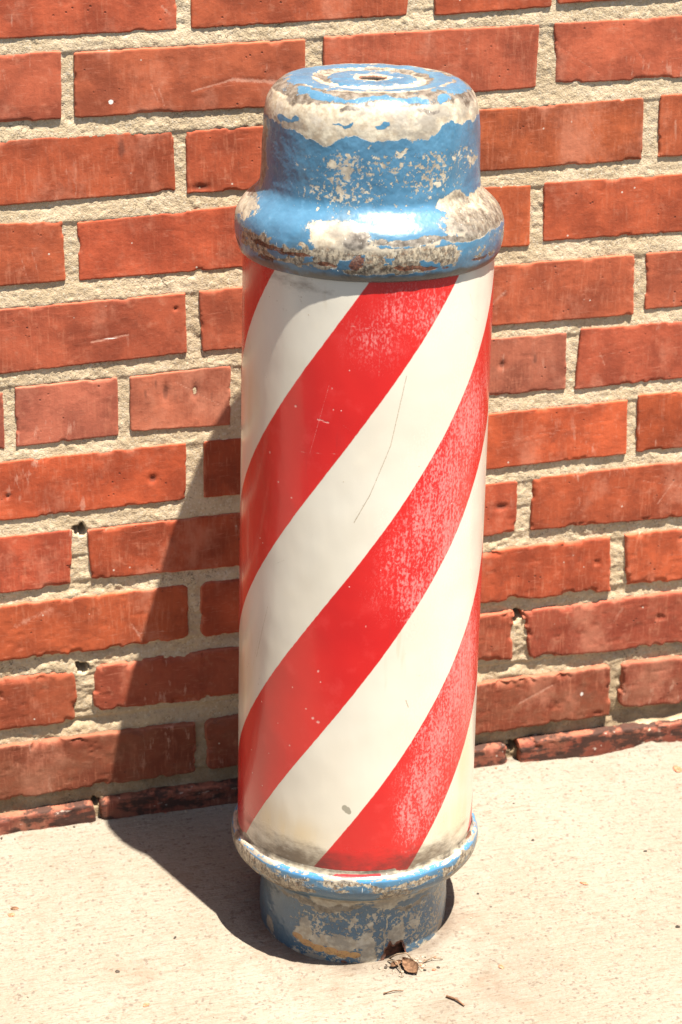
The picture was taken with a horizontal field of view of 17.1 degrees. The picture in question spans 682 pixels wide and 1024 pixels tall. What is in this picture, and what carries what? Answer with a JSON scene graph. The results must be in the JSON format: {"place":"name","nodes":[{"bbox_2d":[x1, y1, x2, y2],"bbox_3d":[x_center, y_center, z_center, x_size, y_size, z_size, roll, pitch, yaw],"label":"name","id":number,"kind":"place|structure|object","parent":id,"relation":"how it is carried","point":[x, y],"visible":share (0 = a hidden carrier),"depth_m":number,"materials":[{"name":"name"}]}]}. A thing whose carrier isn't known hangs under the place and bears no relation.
{"place":"outdoors","nodes":[
{"label":"outdoors","id":0,"kind":"place"},
{"bbox_2d":[0,0,681,835],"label":"brick wall","id":1,"kind":"structure","parent":0,"point":[130,148],"depth_m":1.92,"materials":[{"name":"red brick"}]},
{"bbox_2d":[0,741,681,1023],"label":"pavement","id":2,"kind":"structure","parent":0,"point":[83,929],"depth_m":1.90,"materials":[{"name":"concrete"}]},
{"bbox_2d":[0,757,635,1022],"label":"grit","id":3,"kind":"object","parent":2,"relation":"on","point":[415,959],"visible":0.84,"depth_m":1.85,"materials":[{"name":"stone"}]},
{"bbox_2d":[231,63,503,962],"bbox_3d":[0.017,0.010,1.797,0.206,0.709,0.206,-5,22,-15],"label":"barber pole","id":4,"kind":"object","parent":2,"relation":"on","point":[369,224],"visible":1,"depth_m":1.71,"materials":[{"name":"multicoloured metal"}]},
{"bbox_2d":[390,959,401,966],"bbox_3d":[0.045,0.367,1.847,0.012,0.003,0.005,-18,47,-34],"label":"dry leaf","id":5,"kind":"object","parent":2,"relation":"on","point":[393,964],"visible":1,"depth_m":1.85,"materials":[{"name":"brown plant"}]},
{"bbox_2d":[389,952,423,969],"bbox_3d":[0.054,0.364,1.849,0.032,0.010,0.004,12,28,23],"label":"straw","id":6,"kind":"object","parent":2,"relation":"on","point":[407,954],"visible":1,"depth_m":1.85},
{"bbox_2d":[402,957,417,973],"bbox_3d":[0.056,0.368,1.842,0.017,0.006,0.013,11,27,21],"label":"dry leaf","id":7,"kind":"object","parent":2,"relation":"on","point":[410,965],"visible":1,"depth_m":1.84,"materials":[{"name":"brown plant"}]},
{"bbox_2d":[446,995,464,1005],"bbox_3d":[0.091,0.389,1.807,0.011,0.003,0.016,-6,26,-14],"label":"twig","id":8,"kind":"object","parent":2,"relation":"on","point":[454,998],"visible":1,"depth_m":1.81,"materials":[{"name":"beige wood"}]},
{"bbox_2d":[673,765,681,771],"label":"brick chip","id":9,"kind":"object","parent":2,"relation":"on","point":[676,768],"visible":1,"depth_m":2.14,"materials":[{"name":"beige stone"}]}
]}

